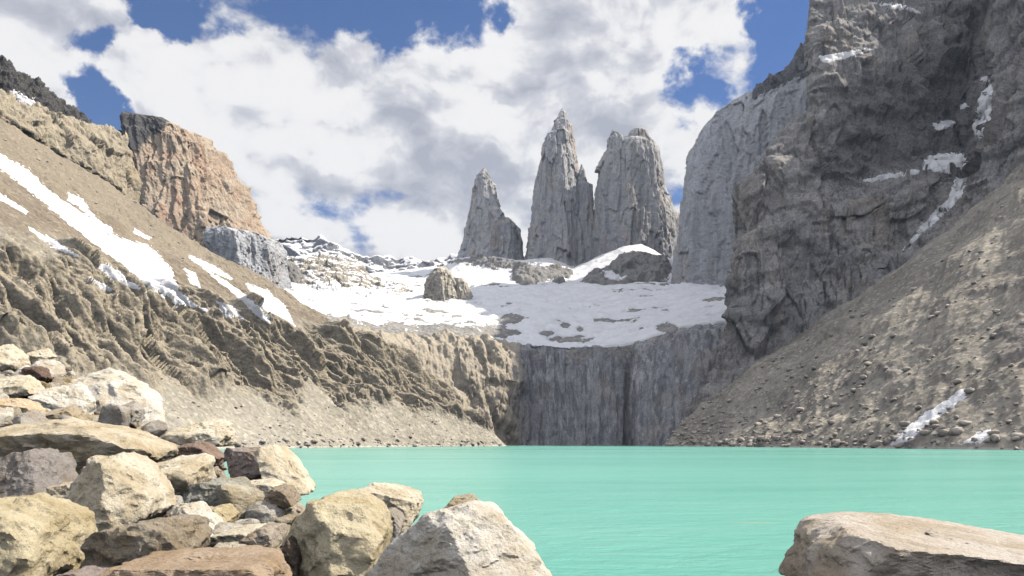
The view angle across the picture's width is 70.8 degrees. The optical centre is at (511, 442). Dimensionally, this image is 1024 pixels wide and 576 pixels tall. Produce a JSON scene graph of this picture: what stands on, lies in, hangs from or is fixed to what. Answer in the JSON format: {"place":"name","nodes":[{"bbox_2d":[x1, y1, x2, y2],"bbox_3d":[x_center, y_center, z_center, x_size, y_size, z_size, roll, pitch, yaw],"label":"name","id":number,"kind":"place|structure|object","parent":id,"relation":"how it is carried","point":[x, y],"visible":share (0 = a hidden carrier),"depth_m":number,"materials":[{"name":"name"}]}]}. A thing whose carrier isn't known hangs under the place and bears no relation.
{"place":"outdoors","nodes":[
{"label":"outdoors","id":0,"kind":"place"},
{"bbox_2d":[0,55,91,123],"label":"mountain crest","id":1,"kind":"object","parent":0,"point":[12,78],"visible":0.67,"depth_m":987.86,"materials":[{"name":"stone"}]},
{"bbox_2d":[10,89,35,105],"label":"snow patch","id":2,"kind":"object","parent":1,"relation":"on","point":[21,98],"visible":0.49,"depth_m":958.94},
{"bbox_2d":[54,375,304,530],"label":"moraine ground","id":3,"kind":"structure","parent":0,"point":[296,506],"depth_m":40.79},
{"bbox_2d":[0,394,8,398],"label":"stone","id":4,"kind":"object","parent":3,"relation":"on","point":[4,396],"visible":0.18,"depth_m":31.66,"materials":[{"name":"stone"}]},
{"bbox_2d":[0,407,13,426],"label":"stone","id":5,"kind":"object","parent":3,"relation":"on","point":[6,415],"visible":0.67,"depth_m":26.81,"materials":[{"name":"stone"}]},
{"bbox_2d":[2,370,13,374],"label":"stone","id":6,"kind":"object","parent":3,"relation":"on","point":[10,372],"visible":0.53,"depth_m":38.83,"materials":[{"name":"stone"}]},
{"bbox_2d":[0,344,30,371],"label":"boulder","id":7,"kind":"object","parent":3,"relation":"on","point":[13,358],"visible":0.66,"depth_m":39.59,"materials":[{"name":"stone"}]},
{"bbox_2d":[11,406,21,417],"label":"stone","id":8,"kind":"object","parent":3,"relation":"on","point":[17,410],"visible":0.11,"depth_m":27.93,"materials":[{"name":"stone"}]},
{"bbox_2d":[14,365,29,372],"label":"stone","id":9,"kind":"object","parent":3,"relation":"on","point":[18,369],"visible":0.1,"depth_m":39.61,"materials":[{"name":"stone"}]},
{"bbox_2d":[0,375,44,398],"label":"boulder","id":10,"kind":"object","parent":3,"relation":"on","point":[21,386],"visible":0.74,"depth_m":32.59,"materials":[{"name":"stone"}]},
{"bbox_2d":[0,398,46,412],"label":"boulder","id":11,"kind":"object","parent":3,"relation":"on","point":[24,405],"visible":0.6,"depth_m":28.69,"materials":[{"name":"stone"}]},
{"bbox_2d":[11,410,47,423],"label":"stone","id":12,"kind":"object","parent":3,"relation":"on","point":[30,416],"visible":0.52,"depth_m":26.37,"materials":[{"name":"stone"}]},
{"bbox_2d":[21,366,52,382],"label":"boulder","id":13,"kind":"object","parent":3,"relation":"on","point":[40,373],"visible":0.76,"depth_m":35.61,"materials":[{"name":"stone"}]},
{"bbox_2d":[0,448,78,497],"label":"boulder","id":14,"kind":"object","parent":3,"relation":"on","point":[31,471],"visible":0.68,"depth_m":14.79,"materials":[{"name":"stone"}]},
{"bbox_2d":[27,348,57,364],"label":"boulder","id":15,"kind":"object","parent":3,"relation":"on","point":[38,355],"visible":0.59,"depth_m":41.53,"materials":[{"name":"stone"}]},
{"bbox_2d":[40,381,51,388],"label":"stone","id":16,"kind":"object","parent":3,"relation":"on","point":[45,384],"visible":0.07,"depth_m":34.70,"materials":[{"name":"stone"}]},
{"bbox_2d":[30,359,66,376],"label":"stone","id":17,"kind":"object","parent":3,"relation":"on","point":[55,367],"visible":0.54,"depth_m":40.95,"materials":[{"name":"stone"}]},
{"bbox_2d":[0,492,97,575],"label":"boulder","id":18,"kind":"object","parent":3,"relation":"on","point":[43,534],"visible":0.94,"depth_m":9.15,"materials":[{"name":"stone"}]},
{"bbox_2d":[52,494,63,497],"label":"stone","id":19,"kind":"object","parent":3,"relation":"on","point":[58,496],"visible":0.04,"depth_m":12.95,"materials":[{"name":"stone"}]},
{"bbox_2d":[52,378,64,383],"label":"stone","id":20,"kind":"object","parent":3,"relation":"on","point":[57,380],"visible":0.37,"depth_m":40.10,"materials":[{"name":"stone"}]},
{"bbox_2d":[46,481,72,495],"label":"boulder","id":21,"kind":"object","parent":3,"relation":"on","point":[62,488],"visible":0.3,"depth_m":14.10,"materials":[{"name":"stone"}]},
{"bbox_2d":[28,384,96,414],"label":"boulder","id":22,"kind":"object","parent":3,"relation":"on","point":[80,396],"visible":0.71,"depth_m":32.57,"materials":[{"name":"stone"}]},
{"bbox_2d":[56,382,71,385],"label":"stone","id":23,"kind":"object","parent":3,"relation":"on","point":[64,383],"visible":0.11,"depth_m":36.81,"materials":[{"name":"stone"}]},
{"bbox_2d":[57,415,71,418],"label":"stone","id":24,"kind":"object","parent":3,"relation":"on","point":[63,417],"visible":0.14,"depth_m":26.98,"materials":[{"name":"stone"}]},
{"bbox_2d":[44,405,86,419],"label":"boulder","id":25,"kind":"object","parent":3,"relation":"on","point":[75,411],"visible":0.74,"depth_m":27.74,"materials":[{"name":"stone"}]},
{"bbox_2d":[62,376,77,382],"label":"stone","id":26,"kind":"object","parent":3,"relation":"on","point":[68,379],"visible":0.22,"depth_m":40.90,"materials":[{"name":"stone"}]},
{"bbox_2d":[66,371,76,376],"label":"stone","id":27,"kind":"object","parent":3,"relation":"on","point":[72,374],"visible":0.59,"depth_m":41.62,"materials":[{"name":"stone"}]},
{"bbox_2d":[56,565,112,575],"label":"boulder","id":28,"kind":"object","parent":3,"relation":"on","point":[93,570],"visible":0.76,"depth_m":8.45,"materials":[{"name":"stone"}]},
{"bbox_2d":[0,417,178,474],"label":"boulder","id":29,"kind":"object","parent":3,"relation":"on","point":[82,441],"visible":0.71,"depth_m":19.82,"materials":[{"name":"stone"}]},
{"bbox_2d":[86,415,98,419],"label":"stone","id":30,"kind":"object","parent":3,"relation":"on","point":[89,417],"visible":0.08,"depth_m":29.39,"materials":[{"name":"stone"}]},
{"bbox_2d":[97,403,130,426],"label":"stone","id":31,"kind":"object","parent":3,"relation":"on","point":[114,414],"visible":0.57,"depth_m":27.73,"materials":[{"name":"stone"}]},
{"bbox_2d":[63,452,177,531],"bbox_3d":[-6.885,0.931,12.451,1.726,1.530,2.166,0,0,0],"label":"boulder","id":32,"kind":"object","parent":3,"relation":"on","point":[118,489],"visible":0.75,"depth_m":11.87,"materials":[{"name":"stone"}]},
{"bbox_2d":[79,514,212,568],"bbox_3d":[-4.852,1.453,9.598,1.476,0.959,1.513,0,0,0],"label":"boulder","id":33,"kind":"object","parent":3,"relation":"on","point":[117,546],"visible":0.7,"depth_m":9.04,"materials":[{"name":"stone"}]},
{"bbox_2d":[3,374,300,549],"bbox_3d":[-12.114,0.026,30.017,16.314,8.906,50.230,0,0,-36],"label":"rubble","id":34,"kind":"object","parent":3,"relation":"on","point":[286,517],"visible":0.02,"depth_m":19.86,"materials":[{"name":"stone"}]},
{"bbox_2d":[70,367,166,423],"bbox_3d":[-19.478,-2.084,35.687,4.224,3.511,3.885,0,0,-28],"label":"boulder","id":35,"kind":"object","parent":34,"relation":"on","point":[109,385],"visible":0.73,"depth_m":35.18,"materials":[{"name":"stone"}]},
{"bbox_2d":[121,400,145,424],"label":"boulder","id":36,"kind":"object","parent":34,"relation":"on","point":[137,411],"visible":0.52,"depth_m":28.95,"materials":[{"name":"stone"}]},
{"bbox_2d":[160,418,236,446],"bbox_3d":[-12.051,-0.386,27.975,2.406,1.152,2.245,0,0,0],"label":"boulder","id":37,"kind":"object","parent":34,"relation":"on","point":[218,432],"visible":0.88,"depth_m":27.30,"materials":[{"name":"stone"}]},
{"bbox_2d":[210,523,266,546],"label":"boulder","id":38,"kind":"object","parent":34,"relation":"on","point":[237,534],"visible":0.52,"depth_m":10.43,"materials":[{"name":"stone"}]},
{"bbox_2d":[224,447,261,479],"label":"boulder","id":39,"kind":"object","parent":34,"relation":"on","point":[240,461],"visible":0.59,"depth_m":20.13,"materials":[{"name":"stone"}]},
{"bbox_2d":[239,523,287,548],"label":"boulder","id":40,"kind":"object","parent":34,"relation":"on","point":[274,535],"visible":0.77,"depth_m":10.11,"materials":[{"name":"stone"}]},
{"bbox_2d":[140,420,167,436],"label":"stone","id":41,"kind":"object","parent":3,"relation":"on","point":[158,428],"visible":0.54,"depth_m":29.06,"materials":[{"name":"stone"}]},
{"bbox_2d":[175,495,183,504],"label":"stone","id":42,"kind":"object","parent":3,"relation":"on","point":[179,499],"visible":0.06,"depth_m":13.65,"materials":[{"name":"stone"}]},
{"bbox_2d":[157,453,216,495],"bbox_3d":[-7.086,0.790,15.102,1.531,1.123,1.994,0,0,0],"label":"boulder","id":43,"kind":"object","parent":3,"relation":"on","point":[182,473],"visible":0.57,"depth_m":14.78,"materials":[{"name":"stone"}]},
{"bbox_2d":[98,545,292,575],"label":"boulder","id":44,"kind":"object","parent":3,"relation":"on","point":[253,560],"visible":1,"depth_m":7.88,"materials":[{"name":"stone"}]},
{"bbox_2d":[169,501,223,536],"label":"boulder","id":45,"kind":"object","parent":3,"relation":"on","point":[201,508],"visible":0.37,"depth_m":11.51,"materials":[{"name":"stone"}]},
{"bbox_2d":[175,441,225,466],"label":"boulder","id":46,"kind":"object","parent":3,"relation":"on","point":[199,447],"visible":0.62,"depth_m":23.46,"materials":[{"name":"stone"}]},
{"bbox_2d":[182,476,252,506],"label":"boulder","id":47,"kind":"object","parent":3,"relation":"on","point":[206,492],"visible":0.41,"depth_m":14.24,"materials":[{"name":"stone"}]},
{"bbox_2d":[211,503,240,522],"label":"boulder","id":48,"kind":"object","parent":3,"relation":"on","point":[229,512],"visible":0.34,"depth_m":12.54,"materials":[{"name":"stone"}]},
{"bbox_2d":[212,522,243,534],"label":"stone","id":49,"kind":"object","parent":3,"relation":"on","point":[220,527],"visible":0.16,"depth_m":11.52,"materials":[{"name":"stone"}]},
{"bbox_2d":[212,542,246,547],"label":"stone","id":50,"kind":"object","parent":3,"relation":"on","point":[227,544],"visible":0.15,"depth_m":9.92,"materials":[{"name":"stone"}]},
{"bbox_2d":[216,483,264,519],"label":"stone","id":51,"kind":"object","parent":3,"relation":"on","point":[241,498],"visible":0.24,"depth_m":14.21,"materials":[{"name":"stone"}]},
{"bbox_2d":[234,519,259,524],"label":"stone","id":52,"kind":"object","parent":3,"relation":"on","point":[246,521],"visible":0.26,"depth_m":12.82,"materials":[{"name":"stone"}]},
{"bbox_2d":[244,500,284,522],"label":"stone","id":53,"kind":"object","parent":3,"relation":"on","point":[264,511],"visible":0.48,"depth_m":14.02,"materials":[{"name":"stone"}]},
{"bbox_2d":[263,485,301,509],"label":"boulder","id":54,"kind":"object","parent":53,"relation":"on","point":[283,497],"visible":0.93,"depth_m":14.16,"materials":[{"name":"stone"}]},
{"bbox_2d":[250,478,285,495],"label":"boulder","id":55,"kind":"object","parent":3,"relation":"on","point":[264,486],"visible":0.38,"depth_m":16.70,"materials":[{"name":"stone"}]},
{"bbox_2d":[253,444,315,495],"bbox_3d":[-6.260,0.781,20.023,1.524,1.473,2.065,0,0,0],"label":"boulder","id":56,"kind":"object","parent":3,"relation":"on","point":[282,463],"visible":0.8,"depth_m":19.45,"materials":[{"name":"stone"}]},
{"bbox_2d":[281,535,301,575],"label":"boulder","id":57,"kind":"object","parent":3,"relation":"on","point":[290,549],"visible":0.59,"depth_m":8.77,"materials":[{"name":"stone"}]},
{"bbox_2d":[282,489,392,575],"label":"boulder","id":58,"kind":"object","parent":3,"relation":"on","point":[345,533],"visible":0.81,"depth_m":8.86,"materials":[{"name":"stone"}]},
{"bbox_2d":[359,482,423,534],"bbox_3d":[-2.201,1.143,12.538,1.273,0.903,1.914,0,0,0],"label":"boulder","id":59,"kind":"object","parent":3,"relation":"on","point":[408,501],"visible":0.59,"depth_m":11.98,"materials":[{"name":"stone"}]},
{"bbox_2d":[388,507,404,542],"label":"boulder","id":60,"kind":"object","parent":3,"relation":"on","point":[397,518],"visible":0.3,"depth_m":10.71,"materials":[{"name":"stone"}]},
{"bbox_2d":[364,500,551,575],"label":"boulder","id":61,"kind":"object","parent":3,"relation":"on","point":[476,538],"visible":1,"depth_m":7.83,"materials":[{"name":"stone"}]},
{"bbox_2d":[444,494,480,507],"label":"boulder","id":62,"kind":"object","parent":3,"relation":"on","point":[457,499],"visible":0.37,"depth_m":11.34,"materials":[{"name":"stone"}]},
{"bbox_2d":[778,511,1023,575],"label":"boulder","id":63,"kind":"object","parent":3,"relation":"on","point":[846,543],"visible":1,"depth_m":7.51,"materials":[{"name":"stone"}]},
{"bbox_2d":[0,118,505,448],"bbox_3d":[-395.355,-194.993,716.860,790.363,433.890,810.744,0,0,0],"label":"mountain slope","id":64,"kind":"structure","parent":0,"point":[54,298],"depth_m":644.06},
{"bbox_2d":[0,193,27,214],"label":"snow patch","id":65,"kind":"object","parent":64,"relation":"on","point":[11,203],"visible":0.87,"depth_m":572.77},
{"bbox_2d":[28,226,78,256],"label":"snow patch","id":66,"kind":"object","parent":64,"relation":"on","point":[56,245],"visible":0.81,"depth_m":548.75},
{"bbox_2d":[0,89,142,201],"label":"cliff band","id":67,"kind":"object","parent":64,"relation":"on","point":[104,152],"visible":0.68,"depth_m":960.81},
{"bbox_2d":[66,192,112,234],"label":"snow patch","id":68,"kind":"object","parent":64,"relation":"on","point":[81,204],"visible":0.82,"depth_m":717.28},
{"bbox_2d":[86,276,117,300],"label":"snow patch","id":69,"kind":"object","parent":64,"relation":"on","point":[102,286],"visible":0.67,"depth_m":543.43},
{"bbox_2d":[0,154,211,315],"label":"snow patch","id":70,"kind":"object","parent":64,"relation":"on","point":[145,264],"visible":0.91,"depth_m":658.10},
{"bbox_2d":[98,263,147,297],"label":"snow patch","id":71,"kind":"object","parent":64,"relation":"on","point":[111,272],"visible":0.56,"depth_m":552.82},
{"bbox_2d":[133,228,151,239],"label":"snow patch","id":72,"kind":"object","parent":64,"relation":"on","point":[137,232],"visible":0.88,"depth_m":794.78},
{"bbox_2d":[3,122,310,308],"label":"slope rocks","id":73,"kind":"object","parent":64,"relation":"on","point":[139,221],"visible":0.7,"depth_m":838.95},
{"bbox_2d":[183,268,200,287],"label":"snow patch","id":74,"kind":"object","parent":64,"relation":"on","point":[192,278],"visible":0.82,"depth_m":731.50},
{"bbox_2d":[189,255,231,279],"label":"snow patch","id":75,"kind":"object","parent":64,"relation":"on","point":[209,267],"visible":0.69,"depth_m":857.20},
{"bbox_2d":[216,301,243,320],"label":"snow patch","id":76,"kind":"object","parent":64,"relation":"on","point":[227,310],"visible":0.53,"depth_m":648.83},
{"bbox_2d":[204,268,274,326],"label":"snow patch","id":77,"kind":"object","parent":64,"relation":"on","point":[257,310],"visible":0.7,"depth_m":705.15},
{"bbox_2d":[1,315,498,443],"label":"scree rocks","id":78,"kind":"object","parent":64,"relation":"on","point":[298,413],"visible":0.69,"depth_m":622.17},
{"bbox_2d":[245,283,295,326],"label":"snow patch","id":79,"kind":"object","parent":64,"relation":"on","point":[273,305],"visible":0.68,"depth_m":798.30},
{"bbox_2d":[232,436,501,447],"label":"shore rocks","id":80,"kind":"object","parent":64,"relation":"on","point":[307,443],"visible":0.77,"depth_m":644.38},
{"bbox_2d":[278,236,456,273],"bbox_3d":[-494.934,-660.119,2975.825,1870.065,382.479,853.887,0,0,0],"label":"mountain ridge","id":81,"kind":"structure","parent":0,"point":[377,260],"depth_m":2928.11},
{"bbox_2d":[273,235,457,271],"bbox_3d":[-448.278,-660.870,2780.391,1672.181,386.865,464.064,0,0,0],"label":"snow cover","id":82,"kind":"object","parent":81,"relation":"on","point":[413,261],"visible":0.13,"depth_m":2931.24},
{"bbox_2d":[0,0,809,259],"label":"sky","id":83,"kind":"structure","parent":0,"point":[368,127],"materials":[{"name":"white"}]},
{"bbox_2d":[290,274,724,363],"bbox_3d":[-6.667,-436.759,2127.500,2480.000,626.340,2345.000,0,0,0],"label":"terrain basin","id":84,"kind":"object","parent":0,"point":[502,331],"visible":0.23,"depth_m":1171.10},
{"bbox_2d":[118,111,272,247],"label":"mountain peak","id":85,"kind":"structure","parent":84,"relation":"on","point":[193,188],"depth_m":1522.27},
{"bbox_2d":[203,226,293,290],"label":"rock buttress","id":86,"kind":"object","parent":84,"relation":"on","point":[263,256],"visible":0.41,"depth_m":1463.82,"materials":[{"name":"stone"}]},
{"bbox_2d":[284,254,726,349],"bbox_3d":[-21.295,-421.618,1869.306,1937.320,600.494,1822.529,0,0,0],"label":"snowfield","id":87,"kind":"structure","parent":84,"relation":"on","point":[539,307],"depth_m":1494.98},
{"bbox_2d":[287,260,302,283],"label":"rock outcrop","id":88,"kind":"object","parent":87,"relation":"on","point":[295,274],"visible":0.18,"depth_m":1911.02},
{"bbox_2d":[288,252,413,294],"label":"rock dome","id":89,"kind":"object","parent":87,"relation":"on","point":[339,277],"visible":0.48,"depth_m":1994.80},
{"bbox_2d":[287,251,415,296],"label":"snow cover","id":90,"kind":"object","parent":89,"relation":"on","point":[366,291],"visible":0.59,"depth_m":1954.06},
{"bbox_2d":[423,266,456,301],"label":"rock outcrop","id":91,"kind":"object","parent":87,"relation":"on","point":[440,284],"visible":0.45,"depth_m":1723.42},
{"bbox_2d":[454,278,472,299],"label":"rock outcrop","id":92,"kind":"object","parent":87,"relation":"on","point":[463,291],"visible":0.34,"depth_m":1743.20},
{"bbox_2d":[352,323,726,445],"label":"cliff","id":93,"kind":"structure","parent":0,"point":[512,393],"depth_m":1070.52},
{"bbox_2d":[447,250,671,285],"bbox_3d":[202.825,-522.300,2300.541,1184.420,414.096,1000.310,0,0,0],"label":"rock apron","id":94,"kind":"object","parent":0,"point":[637,266],"visible":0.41,"depth_m":2223.36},
{"bbox_2d":[455,168,523,259],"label":"rock tower","id":95,"kind":"structure","parent":94,"relation":"on","point":[490,229],"depth_m":2559.01,"materials":[{"name":"stone"}]},
{"bbox_2d":[443,244,672,284],"bbox_3d":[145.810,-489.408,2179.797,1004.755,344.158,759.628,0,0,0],"label":"snow cover","id":96,"kind":"object","parent":94,"relation":"on","point":[470,273],"visible":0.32,"depth_m":2365.97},
{"bbox_2d":[523,109,593,265],"bbox_3d":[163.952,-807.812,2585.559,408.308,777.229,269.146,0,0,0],"label":"rock tower","id":97,"kind":"structure","parent":94,"relation":"on","point":[560,229],"depth_m":2514.68,"materials":[{"name":"stone"}]},
{"bbox_2d":[590,127,679,258],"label":"rock tower","id":98,"kind":"structure","parent":94,"relation":"on","point":[633,203],"depth_m":2443.43,"materials":[{"name":"stone"}]},
{"bbox_2d":[219,445,1023,575],"bbox_3d":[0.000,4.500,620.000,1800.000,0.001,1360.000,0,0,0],"label":"lake","id":99,"kind":"structure","parent":0,"point":[604,510],"depth_m":67.36,"materials":[{"name":"liquid"}]},
{"bbox_2d":[663,163,1023,449],"bbox_3d":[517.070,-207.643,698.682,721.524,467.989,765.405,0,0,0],"label":"scree slope","id":100,"kind":"structure","parent":0,"point":[979,225],"depth_m":679.80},
{"bbox_2d":[664,187,1023,447],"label":"scree rocks","id":101,"kind":"object","parent":100,"relation":"on","point":[932,423],"visible":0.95,"depth_m":665.25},
{"bbox_2d":[665,420,1023,449],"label":"shore rocks","id":102,"kind":"object","parent":100,"relation":"on","point":[953,431],"visible":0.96,"depth_m":563.00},
{"bbox_2d":[890,387,971,445],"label":"snow patch","id":103,"kind":"object","parent":100,"relation":"on","point":[926,418],"visible":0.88,"depth_m":518.65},
{"bbox_2d":[960,429,990,444],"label":"snow patch","id":104,"kind":"object","parent":100,"relation":"on","point":[980,436],"visible":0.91,"depth_m":458.01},
{"bbox_2d":[684,0,1023,418],"bbox_3d":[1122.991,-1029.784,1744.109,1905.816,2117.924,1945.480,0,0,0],"label":"mountain","id":105,"kind":"structure","parent":0,"point":[821,227],"depth_m":1017.64,"materials":[{"name":"stone"}]},
{"bbox_2d":[671,42,808,285],"bbox_3d":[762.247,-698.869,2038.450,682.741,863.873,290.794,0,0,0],"label":"rock wall","id":106,"kind":"structure","parent":105,"relation":"on","point":[734,140],"depth_m":1986.89,"materials":[{"name":"stone"}]},
{"bbox_2d":[819,48,872,62],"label":"snow patch","id":107,"kind":"object","parent":105,"relation":"on","point":[829,58],"visible":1,"depth_m":1085.78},
{"bbox_2d":[863,164,919,182],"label":"snow patch","id":108,"kind":"object","parent":105,"relation":"on","point":[889,175],"visible":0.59,"depth_m":1030.90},
{"bbox_2d":[872,0,920,16],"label":"snow patch","id":109,"kind":"object","parent":105,"relation":"on","point":[900,7],"visible":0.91,"depth_m":1131.24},
{"bbox_2d":[903,177,966,249],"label":"snow patch","id":110,"kind":"object","parent":105,"relation":"on","point":[956,191],"visible":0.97,"depth_m":970.05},
{"bbox_2d":[931,120,956,132],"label":"snow patch","id":111,"kind":"object","parent":105,"relation":"on","point":[943,124],"visible":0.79,"depth_m":1099.88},
{"bbox_2d":[923,152,967,176],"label":"snow patch","id":112,"kind":"object","parent":105,"relation":"on","point":[941,164],"visible":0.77,"depth_m":1021.11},
{"bbox_2d":[960,103,968,109],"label":"snow patch","id":113,"kind":"object","parent":105,"relation":"on","point":[964,105],"visible":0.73,"depth_m":1067.11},
{"bbox_2d":[970,71,993,139],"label":"snow patch","id":114,"kind":"object","parent":105,"relation":"on","point":[984,108],"visible":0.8,"depth_m":985.60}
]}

